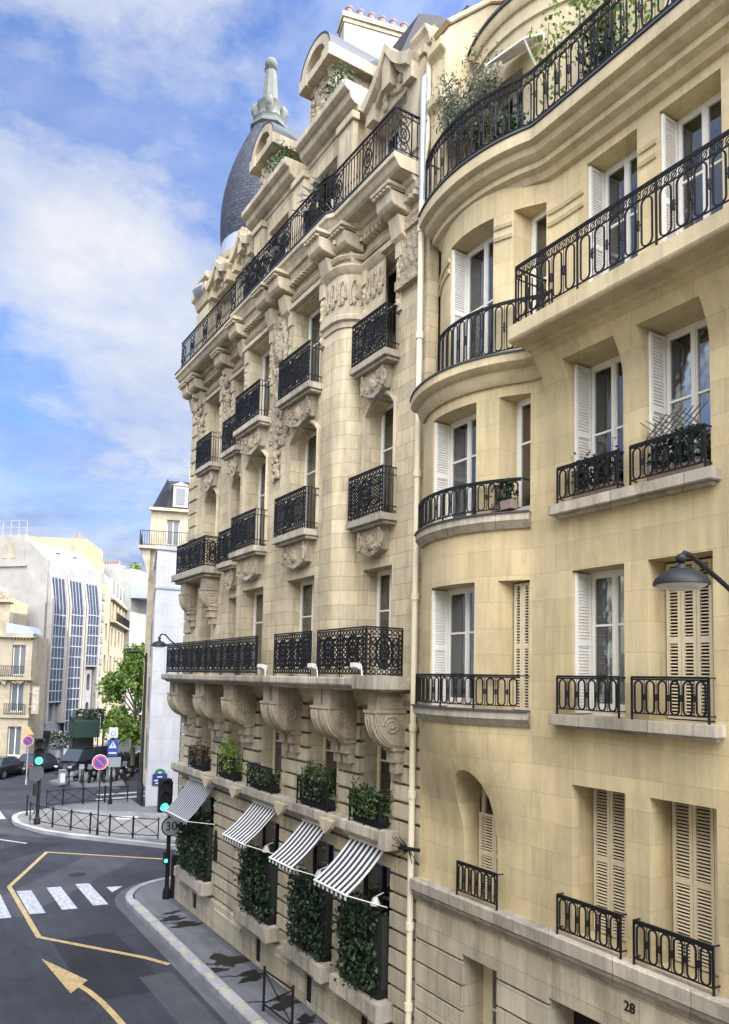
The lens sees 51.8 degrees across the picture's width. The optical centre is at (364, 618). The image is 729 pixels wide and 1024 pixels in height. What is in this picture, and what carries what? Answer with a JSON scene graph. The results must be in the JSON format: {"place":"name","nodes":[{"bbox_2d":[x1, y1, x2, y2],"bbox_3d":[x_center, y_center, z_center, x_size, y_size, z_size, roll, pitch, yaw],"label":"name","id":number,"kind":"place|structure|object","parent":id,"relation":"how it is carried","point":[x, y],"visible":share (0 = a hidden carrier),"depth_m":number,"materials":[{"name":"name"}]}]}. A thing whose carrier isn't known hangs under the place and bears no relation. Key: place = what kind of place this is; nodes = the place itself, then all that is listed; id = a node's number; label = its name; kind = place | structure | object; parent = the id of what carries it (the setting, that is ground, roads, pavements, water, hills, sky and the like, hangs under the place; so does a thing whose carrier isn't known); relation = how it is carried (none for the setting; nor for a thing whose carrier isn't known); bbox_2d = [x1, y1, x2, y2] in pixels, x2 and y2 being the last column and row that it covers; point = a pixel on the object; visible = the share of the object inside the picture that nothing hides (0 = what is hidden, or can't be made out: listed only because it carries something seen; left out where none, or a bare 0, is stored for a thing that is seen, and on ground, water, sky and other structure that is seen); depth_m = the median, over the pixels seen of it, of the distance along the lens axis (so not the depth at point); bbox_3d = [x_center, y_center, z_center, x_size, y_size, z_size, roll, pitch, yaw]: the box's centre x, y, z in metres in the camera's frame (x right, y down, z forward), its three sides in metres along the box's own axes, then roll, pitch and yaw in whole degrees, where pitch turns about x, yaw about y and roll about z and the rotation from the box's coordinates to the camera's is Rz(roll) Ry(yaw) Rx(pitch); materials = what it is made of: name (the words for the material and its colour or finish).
{"place":"outdoors","nodes":[
{"label":"outdoors","id":0,"kind":"place"},
{"bbox_2d":[14,738,117,773],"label":"pavement","id":1,"kind":"structure","parent":0,"point":[106,742],"depth_m":69.65,"materials":[{"name":"concrete"}]},
{"bbox_2d":[0,586,47,758],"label":"apartment building","id":2,"kind":"structure","parent":1,"relation":"on","point":[23,657],"depth_m":62.11,"materials":[{"name":"stone"}]},
{"bbox_2d":[7,726,20,755],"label":"window","id":3,"kind":"structure","parent":2,"relation":"in","point":[14,738],"depth_m":61.79,"materials":[{"name":"glass"}]},
{"bbox_2d":[10,682,23,711],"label":"window","id":4,"kind":"structure","parent":2,"relation":"in","point":[16,689],"depth_m":62.09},
{"bbox_2d":[12,645,25,674],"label":"window","id":5,"kind":"structure","parent":2,"relation":"in","point":[19,650],"depth_m":62.34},
{"bbox_2d":[29,686,40,713],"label":"projecting sign","id":6,"kind":"object","parent":2,"relation":"attached to","point":[35,703],"visible":1,"depth_m":61.64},
{"bbox_2d":[0,520,101,755],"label":"apartment building","id":7,"kind":"structure","parent":1,"relation":"on","point":[57,590],"depth_m":70.21,"materials":[{"name":"paint"}]},
{"bbox_2d":[28,534,110,744],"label":"apartment building","id":8,"kind":"structure","parent":1,"relation":"on","point":[91,552],"depth_m":80.36,"materials":[{"name":"paint"}]},
{"bbox_2d":[102,562,129,742],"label":"apartment building","id":9,"kind":"structure","parent":1,"relation":"on","point":[119,621],"depth_m":90.26,"materials":[{"name":"stone"}]},
{"bbox_2d":[103,560,147,724],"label":"apartment building","id":10,"kind":"structure","parent":1,"relation":"on","point":[132,582],"depth_m":100.94,"materials":[{"name":"paint"}]},
{"bbox_2d":[49,750,139,788],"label":"pavement","id":11,"kind":"structure","parent":0,"point":[93,783],"depth_m":53.64,"materials":[{"name":"concrete"}]},
{"bbox_2d":[49,730,69,762],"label":"flower bush","id":12,"kind":"object","parent":11,"relation":"on","point":[58,752],"visible":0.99,"depth_m":60.69,"materials":[{"name":"green plant"}]},
{"bbox_2d":[68,708,106,747],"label":"newspaper kiosk","id":13,"kind":"object","parent":11,"relation":"on","point":[83,729],"visible":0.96,"depth_m":62.36,"materials":[{"name":"green metal"}]},
{"bbox_2d":[94,642,144,769],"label":"street tree","id":14,"kind":"object","parent":11,"relation":"on","point":[121,718],"visible":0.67,"depth_m":60.35,"materials":[{"name":"green plant"}]},
{"bbox_2d":[110,752,139,767],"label":"hedge","id":15,"kind":"object","parent":11,"relation":"on","point":[126,757],"visible":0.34,"depth_m":62.42,"materials":[{"name":"green plant"}]},
{"bbox_2d":[17,799,176,843],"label":"pavement","id":16,"kind":"structure","parent":0,"point":[125,807],"depth_m":39.93,"materials":[{"name":"concrete"}]},
{"bbox_2d":[29,738,45,824],"bbox_3d":[-16.800,8.341,38.379,0.728,4.370,0.660,4,-5,-32],"label":"traffic light","id":17,"kind":"object","parent":16,"relation":"on","point":[36,771],"visible":1,"depth_m":38.42,"materials":[{"name":"black metal"}]},
{"bbox_2d":[92,755,107,834],"bbox_3d":[-12.882,8.529,36.344,0.740,3.840,0.159,3,-5,-25],"label":"no parking sign","id":18,"kind":"object","parent":16,"relation":"on","point":[100,762],"visible":1,"depth_m":36.37,"materials":[{"name":"blue metal"}]},
{"bbox_2d":[107,726,120,803],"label":"pedestrian sign","id":19,"kind":"object","parent":16,"relation":"on","point":[112,751],"visible":0.99,"depth_m":44.98,"materials":[{"name":"blue metal"}]},
{"bbox_2d":[127,650,147,802],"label":"lamp post","id":20,"kind":"object","parent":16,"relation":"on","point":[140,787],"visible":1,"depth_m":45.99,"materials":[{"name":"metal"}]},
{"bbox_2d":[0,739,227,1023],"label":"road","id":21,"kind":"structure","parent":0,"point":[33,989],"depth_m":23.67,"materials":[{"name":"asphalt"}]},
{"bbox_2d":[0,756,25,778],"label":"parked car","id":22,"kind":"object","parent":21,"relation":"on","point":[9,765],"visible":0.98,"depth_m":56.16,"materials":[{"name":"black paint"}]},
{"bbox_2d":[22,726,33,784],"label":"no parking sign","id":23,"kind":"object","parent":21,"relation":"on","point":[28,740],"visible":1,"depth_m":52.81,"materials":[{"name":"metal"}]},
{"bbox_2d":[0,842,60,862],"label":"road patch","id":24,"kind":"object","parent":21,"relation":"on","point":[15,851],"visible":1,"depth_m":33.51,"materials":[{"name":"asphalt"}]},
{"bbox_2d":[17,890,44,913],"bbox_3d":[-11.558,9.798,25.978,0.480,0.001,3.100,4,-5,-32],"label":"zebra stripe","id":25,"kind":"object","parent":21,"relation":"on","point":[31,903],"visible":1,"depth_m":25.87,"materials":[{"name":"white paint"}]},
{"bbox_2d":[19,752,59,771],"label":"parked car","id":26,"kind":"object","parent":21,"relation":"on","point":[50,761],"visible":0.25,"depth_m":59.07,"materials":[{"name":"grey paint"}]},
{"bbox_2d":[47,887,76,909],"bbox_3d":[-10.704,9.860,26.513,0.480,0.001,3.100,4,-5,-32],"label":"zebra stripe","id":27,"kind":"object","parent":21,"relation":"on","point":[61,897],"visible":1,"depth_m":26.41,"materials":[{"name":"white paint"}]},
{"bbox_2d":[42,959,86,992],"bbox_3d":[-7.885,9.387,19.898,0.593,0.001,2.790,5,-6,-37],"label":"road arrow","id":28,"kind":"object","parent":21,"relation":"on","point":[70,981],"visible":1,"depth_m":19.57,"materials":[{"name":"yellow paint"}]},
{"bbox_2d":[1,856,136,916],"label":"road patch","id":29,"kind":"object","parent":21,"relation":"on","point":[93,868],"visible":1,"depth_m":28.96,"materials":[{"name":"asphalt"}]},
{"bbox_2d":[54,745,109,773],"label":"parked van","id":30,"kind":"object","parent":21,"relation":"on","point":[73,757],"visible":0.43,"depth_m":59.29,"materials":[{"name":"black paint"}]},
{"bbox_2d":[7,852,170,964],"bbox_3d":[-9.961,9.899,26.837,5.804,0.001,14.530,2,-5,-15],"label":"road marking","id":31,"kind":"object","parent":21,"relation":"on","point":[25,913],"visible":0.91,"depth_m":23.98,"materials":[{"name":"yellow paint"}]},
{"bbox_2d":[75,883,107,904],"bbox_3d":[-9.849,9.922,27.047,0.480,0.001,3.100,4,-5,-32],"label":"zebra stripe","id":32,"kind":"object","parent":21,"relation":"on","point":[90,893],"visible":1,"depth_m":26.96,"materials":[{"name":"white paint"}]},
{"bbox_2d":[11,810,176,849],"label":"kerb","id":33,"kind":"structure","parent":21,"relation":"on","point":[15,821],"depth_m":35.86,"materials":[{"name":"stone"}]},
{"bbox_2d":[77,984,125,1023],"bbox_3d":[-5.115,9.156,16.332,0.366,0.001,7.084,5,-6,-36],"label":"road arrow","id":34,"kind":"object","parent":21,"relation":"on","point":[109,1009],"visible":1,"depth_m":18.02,"materials":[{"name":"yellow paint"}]},
{"bbox_2d":[51,932,155,1001],"bbox_3d":[-7.098,9.470,20.642,2.000,0.001,5.100,4,-5,-32],"label":"road patch","id":35,"kind":"object","parent":21,"relation":"on","point":[114,975],"visible":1,"depth_m":20.39,"materials":[{"name":"asphalt"}]},
{"bbox_2d":[139,468,190,785],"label":"apartment building","id":36,"kind":"structure","parent":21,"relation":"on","point":[170,516],"depth_m":54.72,"materials":[{"name":"paint"}]},
{"bbox_2d":[166,520,179,544],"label":"window","id":37,"kind":"structure","parent":36,"relation":"in","point":[172,526],"depth_m":55.24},
{"bbox_2d":[145,545,187,806],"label":"apartment building","id":38,"kind":"structure","parent":21,"relation":"on","point":[163,736],"depth_m":45.48,"materials":[{"name":"paint"}]},
{"bbox_2d":[115,880,242,1023],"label":"gutter","id":39,"kind":"object","parent":21,"relation":"on","point":[215,1002],"visible":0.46,"depth_m":20.63,"materials":[{"name":"concrete"}]},
{"bbox_2d":[140,972,219,1023],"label":"road patch","id":40,"kind":"object","parent":21,"relation":"on","point":[177,998],"visible":1,"depth_m":18.37,"materials":[{"name":"asphalt"}]},
{"bbox_2d":[125,877,267,1023],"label":"kerb","id":41,"kind":"structure","parent":21,"relation":"on","point":[228,1000],"depth_m":20.51,"materials":[{"name":"stone"}]},
{"bbox_2d":[134,879,316,1023],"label":"pavement","id":42,"kind":"structure","parent":0,"point":[201,944],"depth_m":21.23,"materials":[{"name":"concrete"}]},
{"bbox_2d":[157,778,177,899],"bbox_3d":[-6.855,7.684,26.186,0.780,4.150,0.527,4,-5,-32],"label":"traffic light","id":43,"kind":"object","parent":42,"relation":"on","point":[165,794],"visible":0.96,"depth_m":26.18,"materials":[{"name":"black metal"}]},
{"bbox_2d":[161,816,179,835],"bbox_3d":[-6.758,7.277,26.270,0.693,0.693,0.062,3,-5,-25],"label":"speed sign","id":44,"kind":"object","parent":43,"relation":"attached to","point":[169,827],"visible":0.94,"depth_m":26.25,"materials":[{"name":"metal"}]},
{"bbox_2d":[209,953,250,966],"bbox_3d":[-3.671,9.378,20.572,1.298,0.001,0.883,0,-5,10],"label":"wet patch","id":45,"kind":"object","parent":42,"relation":"on","point":[225,960],"visible":0.95,"depth_m":20.64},
{"bbox_2d":[168,898,326,1023],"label":"pavement edge","id":46,"kind":"object","parent":42,"relation":"on","point":[302,1007],"visible":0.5,"depth_m":20.97,"materials":[{"name":"stone"}]},
{"bbox_2d":[238,969,262,983],"bbox_3d":[-2.946,9.312,19.558,1.010,0.001,0.739,4,-5,-32],"label":"wet patch","id":47,"kind":"object","parent":42,"relation":"on","point":[254,975],"visible":0.87,"depth_m":19.53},
{"bbox_2d":[262,966,294,1023],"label":"street barrier","id":48,"kind":"object","parent":42,"relation":"on","point":[265,972],"visible":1,"depth_m":17.02,"materials":[{"name":"black metal"}]},
{"bbox_2d":[270,994,300,1010],"bbox_3d":[-1.944,9.211,18.031,0.888,0.001,0.838,4,-5,-32],"label":"wet patch","id":49,"kind":"object","parent":42,"relation":"on","point":[285,1000],"visible":0.69,"depth_m":17.96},
{"bbox_2d":[161,5,480,1023],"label":"apartment building","id":50,"kind":"structure","parent":42,"relation":"on","point":[305,369],"depth_m":18.34,"materials":[{"name":"stone"}]},
{"bbox_2d":[174,809,213,881],"bbox_3d":[-5.505,7.302,24.484,1.138,2.252,2.553,4,-5,-32],"label":"ivy screen","id":51,"kind":"object","parent":50,"relation":"on","point":[196,852],"visible":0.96,"depth_m":23.95,"materials":[{"name":"green plant"}]},
{"bbox_2d":[188,738,211,771],"bbox_3d":[-5.490,4.440,24.673,0.666,1.043,1.676,4,-5,-32],"label":"window planter","id":52,"kind":"object","parent":50,"relation":"on","point":[198,756],"visible":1,"depth_m":24.33,"materials":[{"name":"black metal"}]},
{"bbox_2d":[199,796,216,826],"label":"window","id":53,"kind":"structure","parent":50,"relation":"in","point":[208,804],"depth_m":25.16,"materials":[{"name":"glass"}]},
{"bbox_2d":[216,736,243,781],"bbox_3d":[-4.068,4.184,22.541,0.646,1.272,1.552,3,-5,-24],"label":"window planter","id":54,"kind":"object","parent":50,"relation":"on","point":[229,770],"visible":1,"depth_m":22.25,"materials":[{"name":"black metal"}]},
{"bbox_2d":[234,249,266,294],"bbox_3d":[-3.330,-9.924,22.349,0.823,1.419,1.822,3,-5,-22],"label":"spiky plant","id":55,"kind":"object","parent":50,"relation":"on","point":[252,257],"visible":0.41,"depth_m":21.96,"materials":[{"name":"green plant"}]},
{"bbox_2d":[231,841,278,925],"bbox_3d":[-2.841,7.155,20.315,1.234,1.979,1.928,4,-5,-32],"label":"ivy screen","id":56,"kind":"object","parent":50,"relation":"on","point":[257,878],"visible":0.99,"depth_m":20.03,"materials":[{"name":"green plant"}]},
{"bbox_2d":[252,590,262,674],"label":"window","id":57,"kind":"structure","parent":50,"relation":"in","point":[258,596],"depth_m":21.45,"materials":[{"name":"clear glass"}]},
{"bbox_2d":[258,460,265,545],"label":"window","id":58,"kind":"structure","parent":50,"relation":"in","point":[261,497],"depth_m":21.84,"materials":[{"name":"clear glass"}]},
{"bbox_2d":[244,760,281,794],"bbox_3d":[-2.818,4.297,20.476,0.636,0.767,1.827,4,-5,-32],"label":"window planter","id":59,"kind":"object","parent":50,"relation":"on","point":[259,778],"visible":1,"depth_m":20.11,"materials":[{"name":"black metal"}]},
{"bbox_2d":[262,350,269,415],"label":"window","id":60,"kind":"structure","parent":50,"relation":"in","point":[266,370],"depth_m":22.11,"materials":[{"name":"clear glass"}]},
{"bbox_2d":[262,820,282,913],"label":"window","id":61,"kind":"structure","parent":50,"relation":"in","point":[270,834],"depth_m":21.01,"materials":[{"name":"glass"}]},
{"bbox_2d":[263,234,289,269],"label":"spiky plant","id":62,"kind":"object","parent":50,"relation":"on","point":[276,251],"visible":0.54,"depth_m":20.75,"materials":[{"name":"green plant"}]},
{"bbox_2d":[272,730,285,786],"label":"window","id":63,"kind":"structure","parent":50,"relation":"in","point":[277,752],"depth_m":21.29,"materials":[{"name":"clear glass"}]},
{"bbox_2d":[265,139,296,176],"bbox_3d":[-2.427,-13.345,21.865,0.694,1.299,1.066,4,-5,-32],"label":"ledge plant","id":64,"kind":"object","parent":50,"relation":"on","point":[280,156],"visible":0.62,"depth_m":21.74,"materials":[{"name":"green plant"}]},
{"bbox_2d":[298,579,313,675],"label":"window","id":65,"kind":"structure","parent":50,"relation":"in","point":[307,587],"depth_m":18.98,"materials":[{"name":"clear glass"}]},
{"bbox_2d":[283,867,333,962],"bbox_3d":[-1.279,6.947,17.766,1.106,2.101,1.850,4,-5,-32],"label":"ivy screen","id":66,"kind":"object","parent":50,"relation":"on","point":[309,929],"visible":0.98,"depth_m":17.47,"materials":[{"name":"green plant"}]},
{"bbox_2d":[303,430,316,528],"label":"window","id":67,"kind":"structure","parent":50,"relation":"in","point":[310,449],"depth_m":19.31,"materials":[{"name":"clear glass"}]},
{"bbox_2d":[307,307,320,382],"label":"window","id":68,"kind":"structure","parent":50,"relation":"in","point":[314,324],"depth_m":19.57,"materials":[{"name":"clear glass"}]},
{"bbox_2d":[292,170,336,236],"bbox_3d":[-1.245,-10.226,18.953,1.045,1.565,1.997,4,-5,-32],"label":"spiky plant","id":69,"kind":"object","parent":50,"relation":"on","point":[320,197],"visible":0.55,"depth_m":18.64,"materials":[{"name":"green plant"}]},
{"bbox_2d":[296,759,337,812],"bbox_3d":[-1.184,3.940,17.940,0.526,1.142,1.688,4,-5,-32],"label":"window planter","id":70,"kind":"object","parent":50,"relation":"on","point":[313,795],"visible":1,"depth_m":17.73,"materials":[{"name":"black metal"}]},
{"bbox_2d":[313,840,337,931],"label":"window","id":71,"kind":"structure","parent":50,"relation":"in","point":[323,852],"depth_m":18.54,"materials":[{"name":"glass"}]},
{"bbox_2d":[322,737,341,802],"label":"window","id":72,"kind":"structure","parent":50,"relation":"in","point":[328,755],"depth_m":18.69,"materials":[{"name":"clear glass"}]},
{"bbox_2d":[322,58,357,103],"bbox_3d":[-0.597,-13.547,19.010,0.696,1.322,1.069,4,-5,-32],"label":"ledge plant","id":73,"kind":"object","parent":50,"relation":"on","point":[341,79],"visible":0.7,"depth_m":18.80,"materials":[{"name":"green plant"}]},
{"bbox_2d":[327,890,390,1000],"bbox_3d":[-0.001,6.793,15.778,1.166,2.120,1.901,4,-5,-32],"label":"ivy screen","id":74,"kind":"object","parent":50,"relation":"on","point":[362,928],"visible":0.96,"depth_m":15.55,"materials":[{"name":"green plant"}]},
{"bbox_2d":[347,775,394,829],"bbox_3d":[-0.010,3.869,15.899,0.740,1.005,1.554,4,-5,-32],"label":"window planter","id":75,"kind":"object","parent":50,"relation":"on","point":[369,805],"visible":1,"depth_m":15.66,"materials":[{"name":"black metal"}]},
{"bbox_2d":[363,863,394,982],"bbox_3d":[0.408,6.486,16.160,0.086,2.600,1.600,4,-5,-32],"label":"window","id":76,"kind":"structure","parent":50,"relation":"in","point":[377,880],"depth_m":16.37,"materials":[{"name":"glass"}]},
{"bbox_2d":[375,569,391,675],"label":"window","id":77,"kind":"structure","parent":50,"relation":"in","point":[384,578],"depth_m":16.90,"materials":[{"name":"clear glass"}]},
{"bbox_2d":[380,403,392,512],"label":"window","id":78,"kind":"structure","parent":50,"relation":"in","point":[387,419],"depth_m":17.22,"materials":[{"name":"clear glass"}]},
{"bbox_2d":[377,745,395,819],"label":"window","id":79,"kind":"structure","parent":50,"relation":"in","point":[384,780],"depth_m":16.69,"materials":[{"name":"clear glass"}]},
{"bbox_2d":[383,266,396,348],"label":"window","id":80,"kind":"structure","parent":50,"relation":"in","point":[391,276],"depth_m":17.47,"materials":[{"name":"clear glass"}]},
{"bbox_2d":[386,122,401,154],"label":"window","id":81,"kind":"structure","parent":50,"relation":"in","point":[397,139],"depth_m":17.96,"materials":[{"name":"clear glass"}]},
{"bbox_2d":[409,0,728,1023],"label":"apartment building","id":82,"kind":"structure","parent":42,"relation":"on","point":[571,696],"depth_m":11.78,"materials":[{"name":"stone"}]},
{"bbox_2d":[446,586,474,707],"bbox_3d":[1.900,0.522,13.541,0.174,2.170,1.190,4,-5,-32],"label":"window","id":83,"kind":"structure","parent":82,"relation":"in","point":[461,600],"depth_m":13.69,"materials":[{"name":"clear glass"}]},
{"bbox_2d":[449,414,475,518],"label":"window","id":84,"kind":"structure","parent":82,"relation":"in","point":[463,432],"depth_m":13.96,"materials":[{"name":"clear glass"}]},
{"bbox_2d":[426,28,510,160],"bbox_3d":[2.063,-9.815,15.006,1.768,3.074,1.453,0,-5,19],"label":"olive tree","id":85,"kind":"object","parent":82,"relation":"on","point":[454,110],"visible":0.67,"depth_m":14.80,"materials":[{"name":"green plant"}]},
{"bbox_2d":[466,236,492,359],"bbox_3d":[2.349,-5.943,14.256,0.174,2.550,1.190,4,-5,-32],"label":"window","id":86,"kind":"structure","parent":82,"relation":"in","point":[479,260],"depth_m":14.41,"materials":[{"name":"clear glass"}]},
{"bbox_2d":[481,786,492,889],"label":"window","id":87,"kind":"structure","parent":82,"relation":"in","point":[486,807],"depth_m":13.61,"materials":[{"name":"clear glass"}]},
{"bbox_2d":[483,965,499,1023],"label":"window","id":88,"kind":"structure","parent":82,"relation":"in","point":[490,978],"depth_m":13.31,"materials":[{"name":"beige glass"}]},
{"bbox_2d":[487,477,517,512],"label":"potted plant","id":89,"kind":"object","parent":82,"relation":"on","point":[508,503],"visible":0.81,"depth_m":12.56,"materials":[{"name":"green plant"}]},
{"bbox_2d":[488,104,531,141],"bbox_3d":[2.733,-8.888,14.034,0.615,1.100,0.792,4,-5,-32],"label":"potted plant","id":90,"kind":"object","parent":82,"relation":"on","point":[513,124],"visible":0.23,"depth_m":13.92,"materials":[{"name":"green plant"}]},
{"bbox_2d":[498,87,521,132],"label":"window","id":91,"kind":"structure","parent":82,"relation":"in","point":[513,100],"depth_m":14.98,"materials":[{"name":"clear glass"}]},
{"bbox_2d":[517,397,530,509],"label":"window","id":92,"kind":"structure","parent":82,"relation":"in","point":[524,406],"depth_m":12.93,"materials":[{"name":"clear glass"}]},
{"bbox_2d":[531,208,546,312],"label":"window","id":93,"kind":"structure","parent":82,"relation":"in","point":[538,223],"depth_m":13.45,"materials":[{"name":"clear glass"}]},
{"bbox_2d":[574,1010,600,1023],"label":"entrance door","id":94,"kind":"structure","parent":82,"relation":"in","point":[579,1018],"depth_m":11.63,"materials":[{"name":"black"}]},
{"bbox_2d":[523,0,656,119],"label":"climbing plant","id":95,"kind":"object","parent":82,"relation":"attached to","point":[576,3],"visible":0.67,"depth_m":12.40,"materials":[{"name":"green plant"}]},
{"bbox_2d":[570,437,623,499],"bbox_3d":[3.567,-2.280,11.484,0.405,0.856,0.981,4,-5,-32],"label":"potted plant","id":96,"kind":"object","parent":82,"relation":"on","point":[581,475],"visible":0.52,"depth_m":11.44,"materials":[{"name":"green plant"}]},
{"bbox_2d":[575,17,629,77],"bbox_3d":[3.889,-9.006,12.229,0.602,1.094,0.777,4,-5,-32],"label":"potted plant","id":97,"kind":"object","parent":82,"relation":"on","point":[601,50],"visible":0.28,"depth_m":12.14,"materials":[{"name":"green plant"}]},
{"bbox_2d":[589,355,623,484],"bbox_3d":[3.948,-2.946,11.737,0.174,2.300,0.990,4,-5,-32],"label":"window","id":98,"kind":"structure","parent":82,"relation":"in","point":[607,376],"depth_m":11.88,"materials":[{"name":"clear glass"}]},
{"bbox_2d":[590,568,624,715],"bbox_3d":[3.875,0.368,11.468,0.173,2.230,0.990,4,-5,-32],"label":"window","id":99,"kind":"structure","parent":82,"relation":"in","point":[608,640],"depth_m":11.58,"materials":[{"name":"clear glass"}]},
{"bbox_2d":[604,150,637,273],"bbox_3d":[4.308,-6.168,12.179,0.173,2.750,0.990,4,-5,-32],"label":"window","id":100,"kind":"structure","parent":82,"relation":"in","point":[621,179],"depth_m":12.34,"materials":[{"name":"clear glass"}]},
{"bbox_2d":[640,400,710,480],"bbox_3d":[4.313,-2.374,10.305,0.427,0.885,1.068,4,-5,-32],"label":"potted plant","id":101,"kind":"object","parent":82,"relation":"on","point":[697,436],"visible":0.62,"depth_m":10.24,"materials":[{"name":"green plant"}]},
{"bbox_2d":[664,318,710,465],"bbox_3d":[4.688,-3.024,10.563,0.174,2.300,0.990,4,-5,-32],"label":"window","id":102,"kind":"structure","parent":82,"relation":"in","point":[687,348],"depth_m":10.70,"materials":[{"name":"clear glass"}]},
{"bbox_2d":[652,551,728,591],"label":"street lamp","id":103,"kind":"object","parent":82,"relation":"attached to","point":[681,576],"visible":1,"depth_m":8.25,"materials":[{"name":"grey metal"}]},
{"bbox_2d":[677,91,722,232],"bbox_3d":[5.048,-6.247,11.005,0.174,2.750,0.990,4,-5,-32],"label":"window","id":104,"kind":"structure","parent":82,"relation":"in","point":[702,124],"depth_m":11.10,"materials":[{"name":"clear glass"}]},
{"bbox_2d":[0,0,482,572],"label":"sky","id":105,"kind":"structure","parent":0,"point":[125,124],"materials":[{"name":"blue"}]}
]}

